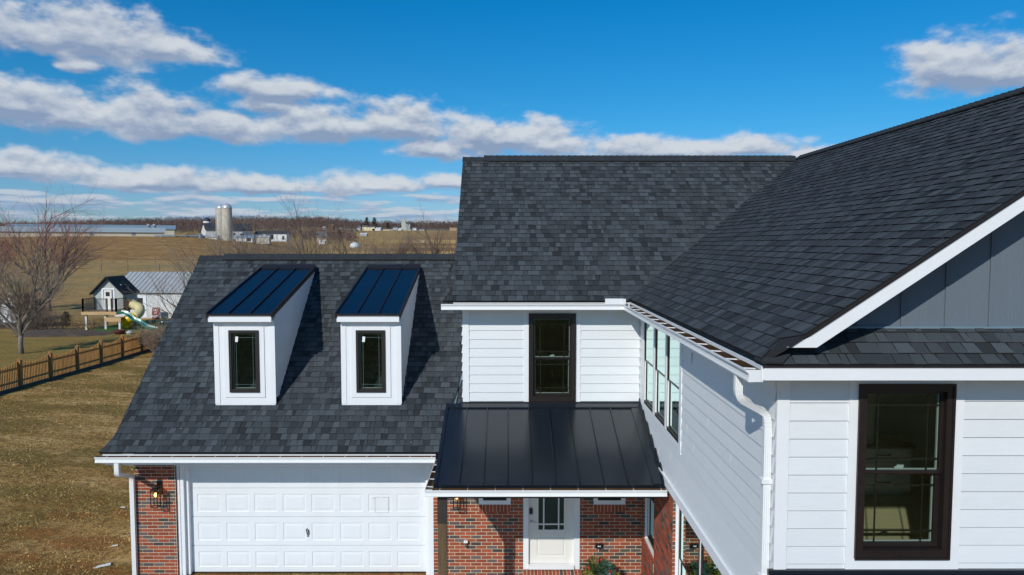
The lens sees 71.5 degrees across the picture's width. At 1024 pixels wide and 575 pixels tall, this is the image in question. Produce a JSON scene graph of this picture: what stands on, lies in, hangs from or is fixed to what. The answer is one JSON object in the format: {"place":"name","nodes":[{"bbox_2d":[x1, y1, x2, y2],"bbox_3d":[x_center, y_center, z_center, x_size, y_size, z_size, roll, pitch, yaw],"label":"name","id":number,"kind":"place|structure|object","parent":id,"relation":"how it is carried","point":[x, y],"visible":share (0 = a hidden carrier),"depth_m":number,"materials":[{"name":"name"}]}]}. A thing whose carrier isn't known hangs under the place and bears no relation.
{"place":"outdoors","nodes":[
{"label":"outdoors","id":0,"kind":"place"},
{"bbox_2d":[0,367,145,574],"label":"lawn grass","id":1,"kind":"structure","parent":0,"point":[67,570],"depth_m":18.86,"materials":[{"name":"plant"}]},
{"bbox_2d":[0,227,528,574],"bbox_3d":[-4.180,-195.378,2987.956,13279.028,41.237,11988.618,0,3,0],"label":"ground","id":2,"kind":"structure","parent":0,"point":[136,249],"depth_m":25.83,"materials":[{"name":"brown plant"}]},
{"bbox_2d":[0,211,25,278],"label":"bare tree","id":3,"kind":"object","parent":2,"relation":"on","point":[9,253],"visible":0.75,"depth_m":66.89,"materials":[{"name":"brown plant"}]},
{"bbox_2d":[0,293,45,322],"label":"coop","id":4,"kind":"structure","parent":2,"relation":"on","point":[26,303],"depth_m":57.82,"materials":[{"name":"metal"}]},
{"bbox_2d":[0,298,60,327],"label":"leafless shrub","id":5,"kind":"object","parent":2,"relation":"on","point":[10,314],"visible":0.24,"depth_m":54.42,"materials":[{"name":"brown plant"}]},
{"bbox_2d":[0,290,64,317],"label":"leafless shrub","id":6,"kind":"object","parent":2,"relation":"on","point":[46,306],"visible":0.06,"depth_m":60.83,"materials":[{"name":"brown plant"}]},
{"bbox_2d":[0,323,70,328],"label":"mulch bed","id":7,"kind":"object","parent":2,"relation":"on","point":[4,327],"visible":0.08,"depth_m":55.51,"materials":[{"name":"brown soil"}]},
{"bbox_2d":[0,217,88,353],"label":"bare tree","id":8,"kind":"object","parent":2,"relation":"on","point":[16,293],"visible":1,"depth_m":41.12,"materials":[{"name":"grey plant"}]},
{"bbox_2d":[12,305,84,330],"bbox_3d":[-34.283,2.308,52.401,4.535,2.314,3.702,-1,4,-14],"label":"leafless shrub","id":9,"kind":"object","parent":2,"relation":"on","point":[34,324],"visible":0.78,"depth_m":52.43,"materials":[{"name":"brown plant"}]},
{"bbox_2d":[0,182,119,310],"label":"bare tree","id":10,"kind":"object","parent":2,"relation":"on","point":[64,256],"visible":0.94,"depth_m":66.84,"materials":[{"name":"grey plant"}]},
{"bbox_2d":[12,329,113,336],"bbox_3d":[-31.795,3.191,50.561,7.903,0.416,3.796,0,3,0],"label":"mulch bed","id":11,"kind":"object","parent":2,"relation":"on","point":[59,333],"visible":0.93,"depth_m":49.93,"materials":[{"name":"brown soil"}]},
{"bbox_2d":[112,329,125,333],"bbox_3d":[-28.071,3.188,50.948,0.860,0.300,0.860,0,3,0],"label":"fire bowl","id":12,"kind":"object","parent":11,"relation":"on","point":[119,331],"visible":1,"depth_m":50.72,"materials":[{"name":"metal"}]},
{"bbox_2d":[60,311,73,326],"bbox_3d":[-34.840,2.506,55.710,1.152,1.316,1.225,0,3,0],"label":"evergreen bush","id":13,"kind":"object","parent":2,"relation":"on","point":[67,316],"visible":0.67,"depth_m":55.61,"materials":[{"name":"green plant"}]},
{"bbox_2d":[0,347,156,393],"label":"mulch strip","id":14,"kind":"object","parent":2,"relation":"on","point":[5,391],"visible":0.59,"depth_m":35.54,"materials":[{"name":"black soil"}]},
{"bbox_2d":[0,326,162,390],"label":"picket fence","id":15,"kind":"object","parent":2,"relation":"on","point":[102,351],"visible":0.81,"depth_m":35.49,"materials":[{"name":"brown wood"}]},
{"bbox_2d":[0,226,165,236],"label":"poultry house","id":16,"kind":"structure","parent":2,"relation":"on","point":[119,231],"depth_m":404.73,"materials":[{"name":"beige metal"}]},
{"bbox_2d":[72,317,104,329],"bbox_3d":[-31.641,2.632,53.454,2.883,1.188,2.032,0,3,0],"label":"leafless shrub","id":17,"kind":"object","parent":2,"relation":"on","point":[96,325],"visible":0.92,"depth_m":53.43,"materials":[{"name":"brown plant"}]},
{"bbox_2d":[5,224,175,234],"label":"poultry house","id":18,"kind":"structure","parent":2,"relation":"on","point":[170,229],"depth_m":439.45,"materials":[{"name":"beige metal"}]},
{"bbox_2d":[95,563,110,567],"bbox_3d":[-8.775,5.971,15.278,0.321,0.028,0.118,-2,4,-24],"label":"scrap","id":19,"kind":"object","parent":2,"relation":"on","point":[103,565],"visible":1,"depth_m":15.26,"materials":[{"name":"white plastic"}]},
{"bbox_2d":[92,320,169,331],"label":"turf","id":20,"kind":"structure","parent":2,"relation":"on","point":[116,326],"depth_m":54.84,"materials":[{"name":"green plant"}]},
{"bbox_2d":[81,275,139,329],"bbox_3d":[-30.411,1.188,54.410,3.670,4.048,4.840,0,3,0],"label":"playhouse","id":21,"kind":"object","parent":20,"relation":"on","point":[107,299],"visible":0.93,"depth_m":54.52,"materials":[{"name":"white wood"}]},
{"bbox_2d":[104,290,111,307],"bbox_3d":[-30.976,0.934,54.647,0.600,1.500,0.055,0,3,0],"label":"door","id":22,"kind":"structure","parent":21,"relation":"in","point":[107,293],"depth_m":54.62,"materials":[{"name":"white wood"}]},
{"bbox_2d":[117,300,144,328],"bbox_3d":[-28.581,2.089,53.874,1.792,2.211,2.452,0,3,0],"label":"tube slide","id":23,"kind":"object","parent":20,"relation":"on","point":[138,308],"visible":0.9,"depth_m":53.27,"materials":[{"name":"beige plastic"}]},
{"bbox_2d":[117,311,154,330],"bbox_3d":[-27.523,2.483,52.559,2.900,1.500,0.707,0,3,0],"label":"open slide","id":24,"kind":"object","parent":2,"relation":"on","point":[129,315],"visible":0.73,"depth_m":52.73,"materials":[{"name":"green plastic"}]},
{"bbox_2d":[130,311,166,352],"bbox_3d":[-20.952,2.671,42.326,3.787,2.822,4.527,-2,4,-28],"label":"leafless shrub","id":25,"kind":"object","parent":2,"relation":"on","point":[152,338],"visible":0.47,"depth_m":42.15,"materials":[{"name":"brown plant"}]},
{"bbox_2d":[115,271,190,317],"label":"shed","id":26,"kind":"structure","parent":2,"relation":"on","point":[135,279],"depth_m":61.88,"materials":[{"name":"white metal"}]},
{"bbox_2d":[134,295,146,316],"bbox_3d":[-32.035,1.609,61.415,1.100,1.970,0.077,0,3,0],"label":"door","id":27,"kind":"structure","parent":26,"relation":"in","point":[140,299],"depth_m":61.40,"materials":[{"name":"white wood"}]},
{"bbox_2d":[115,228,195,317],"bbox_3d":[-19.905,0.022,44.924,7.670,7.450,6.279,2,4,24],"label":"bare tree","id":28,"kind":"object","parent":2,"relation":"on","point":[179,289],"visible":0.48,"depth_m":44.57,"materials":[{"name":"brown plant"}]},
{"bbox_2d":[151,308,161,318],"bbox_3d":[-30.330,2.206,60.926,0.766,0.987,0.634,0,3,0],"label":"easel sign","id":29,"kind":"object","parent":2,"relation":"on","point":[155,312],"visible":0.98,"depth_m":60.71,"materials":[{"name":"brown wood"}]},
{"bbox_2d":[152,235,204,236],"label":"feed shelter","id":30,"kind":"object","parent":2,"relation":"on","point":[174,235],"visible":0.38,"depth_m":394.95,"materials":[{"name":"white metal"}]},
{"bbox_2d":[203,217,210,222],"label":"silo","id":31,"kind":"object","parent":2,"relation":"on","point":[206,220],"visible":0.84,"depth_m":426.60,"materials":[{"name":"white metal"}]},
{"bbox_2d":[203,235,219,239],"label":"lean to","id":32,"kind":"object","parent":2,"relation":"on","point":[212,236],"visible":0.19,"depth_m":396.64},
{"bbox_2d":[215,204,221,239],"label":"silo","id":33,"kind":"object","parent":2,"relation":"on","point":[218,213],"visible":0.4,"depth_m":402.03,"materials":[{"name":"concrete"}]},
{"bbox_2d":[200,223,253,238],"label":"barn","id":34,"kind":"structure","parent":2,"relation":"on","point":[207,227],"depth_m":419.65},
{"bbox_2d":[221,202,232,240],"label":"silo","id":35,"kind":"object","parent":2,"relation":"on","point":[226,208],"visible":0.8,"depth_m":396.12,"materials":[{"name":"concrete"}]},
{"bbox_2d":[0,215,457,242],"bbox_3d":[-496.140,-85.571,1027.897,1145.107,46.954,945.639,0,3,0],"label":"woodland","id":36,"kind":"object","parent":2,"relation":"on","point":[185,224],"visible":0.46,"depth_m":942.15,"materials":[{"name":"brown plant"}]},
{"bbox_2d":[155,203,302,269],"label":"leafless shrub","id":37,"kind":"object","parent":2,"relation":"on","point":[226,252],"visible":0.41,"depth_m":95.24,"materials":[{"name":"brown plant"}]},
{"bbox_2d":[236,235,254,241],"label":"lean to","id":38,"kind":"object","parent":2,"relation":"on","point":[246,238],"visible":0.66,"depth_m":396.62,"materials":[{"name":"white metal"}]},
{"bbox_2d":[255,235,271,243],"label":"lean to","id":39,"kind":"object","parent":2,"relation":"on","point":[266,239],"visible":0.67,"depth_m":395.53,"materials":[{"name":"concrete"}]},
{"bbox_2d":[254,231,289,240],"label":"long shed","id":40,"kind":"structure","parent":2,"relation":"on","point":[283,233],"depth_m":419.89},
{"bbox_2d":[210,184,358,253],"bbox_3d":[-19.276,-3.546,62.849,14.197,12.444,16.789,0,3,0],"label":"bare tree","id":41,"kind":"object","parent":2,"relation":"on","point":[298,245],"visible":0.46,"depth_m":63.65,"materials":[{"name":"brown plant"}]},
{"bbox_2d":[219,204,402,254],"bbox_3d":[-16.479,-2.023,61.743,18.083,10.997,17.462,0,3,0],"label":"leafless shrub","id":42,"kind":"object","parent":2,"relation":"on","point":[309,243],"visible":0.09,"depth_m":61.59,"materials":[{"name":"brown plant"}]},
{"bbox_2d":[316,231,326,243],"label":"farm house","id":43,"kind":"structure","parent":2,"relation":"on","point":[319,236],"depth_m":560.65,"materials":[{"name":"grey"}]},
{"bbox_2d":[278,221,420,253],"bbox_3d":[-12.828,-1.420,58.614,11.543,8.628,11.918,0,3,0],"label":"bare tree","id":44,"kind":"object","parent":2,"relation":"on","point":[343,247],"visible":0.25,"depth_m":56.28,"materials":[{"name":"brown plant"}]},
{"bbox_2d":[350,242,358,247],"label":"dome shelter","id":45,"kind":"object","parent":2,"relation":"on","point":[354,245],"visible":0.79,"depth_m":496.56,"materials":[{"name":"white metal"}]},
{"bbox_2d":[367,226,375,230],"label":"apartment house","id":46,"kind":"structure","parent":2,"relation":"on","point":[370,228],"depth_m":1046.46,"materials":[{"name":"grey"}]},
{"bbox_2d":[372,225,381,230],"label":"warehouse","id":47,"kind":"structure","parent":2,"relation":"on","point":[378,228],"depth_m":1046.57,"materials":[{"name":"white metal"}]},
{"bbox_2d":[360,224,429,253],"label":"bare tree","id":48,"kind":"object","parent":2,"relation":"on","point":[407,244],"visible":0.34,"depth_m":91.87,"materials":[{"name":"brown plant"}]},
{"bbox_2d":[372,237,433,253],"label":"leafless shrub","id":49,"kind":"object","parent":2,"relation":"on","point":[407,249],"visible":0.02,"depth_m":89.67,"materials":[{"name":"brown plant"}]},
{"bbox_2d":[401,218,409,229],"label":"grain mill","id":50,"kind":"object","parent":2,"relation":"on","point":[404,226],"visible":0.7,"depth_m":1046.35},
{"bbox_2d":[396,204,455,253],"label":"bare tree","id":51,"kind":"object","parent":2,"relation":"on","point":[436,245],"visible":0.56,"depth_m":87.42,"materials":[{"name":"brown plant"}]},
{"bbox_2d":[0,0,1023,229],"label":"sky","id":52,"kind":"structure","parent":0,"point":[173,108],"materials":[{"name":"blue"}]},
{"bbox_2d":[94,86,1023,574],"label":"house","id":53,"kind":"structure","parent":0,"point":[728,364],"depth_m":13.85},
{"bbox_2d":[150,481,162,507],"bbox_3d":[-7.240,4.235,14.533,0.150,0.460,0.265,0,3,0],"label":"wall lantern","id":54,"kind":"object","parent":53,"relation":"attached to","point":[158,489],"depth_m":14.54,"materials":[{"name":"black metal"}]},
{"bbox_2d":[190,466,425,572],"bbox_3d":[-4.239,4.754,14.905,4.933,2.500,0.110,0,3,0],"label":"garage door","id":55,"kind":"structure","parent":53,"relation":"in","point":[245,519],"depth_m":14.92,"materials":[{"name":"white metal"}]},
{"bbox_2d":[453,498,460,509],"bbox_3d":[-1.105,4.285,14.545,0.150,0.460,0.265,0,3,0],"label":"wall lantern","id":56,"kind":"object","parent":53,"relation":"attached to","point":[459,507],"depth_m":14.43,"materials":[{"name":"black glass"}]},
{"bbox_2d":[479,498,510,504],"bbox_3d":[-0.335,3.924,14.695,0.662,1.118,0.100,0,3,0],"label":"small window","id":57,"kind":"structure","parent":53,"relation":"in","point":[482,501],"depth_m":14.68,"materials":[{"name":"white glass"}]},
{"bbox_2d":[528,498,573,562],"bbox_3d":[0.834,4.608,14.753,0.943,2.290,0.070,0,3,0],"label":"front door","id":58,"kind":"structure","parent":53,"relation":"in","point":[545,545],"depth_m":14.81,"materials":[{"name":"white wood"}]},
{"bbox_2d":[529,313,575,401],"bbox_3d":[0.839,1.421,14.534,0.958,1.807,0.160,0,3,0],"label":"window","id":59,"kind":"structure","parent":53,"relation":"in","point":[571,364],"depth_m":14.50,"materials":[{"name":"brown metal"}]},
{"bbox_2d":[594,498,624,504],"bbox_3d":[2.034,3.924,14.698,0.657,1.118,0.100,0,3,0],"label":"small window","id":60,"kind":"structure","parent":53,"relation":"in","point":[597,501],"depth_m":14.68,"materials":[{"name":"white glass"}]},
{"bbox_2d":[643,322,653,411],"bbox_3d":[2.679,1.434,13.573,0.124,1.750,0.934,0,3,0],"label":"window","id":61,"kind":"structure","parent":53,"relation":"in","point":[648,329],"depth_m":13.78,"materials":[{"name":"clear glass"}]},
{"bbox_2d":[647,498,654,550],"bbox_3d":[2.849,4.210,14.007,0.124,1.905,1.064,0,3,0],"label":"window","id":62,"kind":"structure","parent":53,"relation":"in","point":[650,501],"depth_m":14.39,"materials":[{"name":"clear glass"}]},
{"bbox_2d":[654,328,664,425],"bbox_3d":[2.681,1.496,12.550,0.124,1.750,0.884,0,3,0],"label":"window","id":63,"kind":"structure","parent":53,"relation":"in","point":[659,354],"depth_m":12.70,"materials":[{"name":"clear glass"}]},
{"bbox_2d":[666,335,679,442],"bbox_3d":[2.682,1.557,11.547,0.124,1.750,0.914,0,3,0],"label":"window","id":64,"kind":"structure","parent":53,"relation":"in","point":[673,346],"depth_m":11.69,"materials":[{"name":"brown metal"}]},
{"bbox_2d":[677,507,699,574],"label":"window","id":65,"kind":"structure","parent":53,"relation":"in","point":[688,541],"depth_m":11.35,"materials":[{"name":"brown metal"}]},
{"bbox_2d":[699,541,721,574],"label":"window","id":66,"kind":"structure","parent":53,"relation":"in","point":[707,565],"depth_m":10.26,"materials":[{"name":"clear glass"}]},
{"bbox_2d":[865,435,915,494],"bbox_3d":[5.354,2.820,11.283,1.740,0.800,0.674,0,3,0],"label":"cabinet","id":67,"kind":"object","parent":53,"relation":"in","point":[891,446],"visible":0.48,"depth_m":10.99,"materials":[{"name":"paint"}]},
{"bbox_2d":[854,384,956,559],"bbox_3d":[3.924,1.837,7.150,0.955,1.782,0.160,0,3,0],"label":"window","id":68,"kind":"structure","parent":53,"relation":"in","point":[938,545],"depth_m":7.12,"materials":[{"name":"brown metal"}]},
{"bbox_2d":[582,554,618,574],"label":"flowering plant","id":69,"kind":"object","parent":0,"point":[598,565],"visible":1,"depth_m":14.00,"materials":[{"name":"green plant"}]}
]}

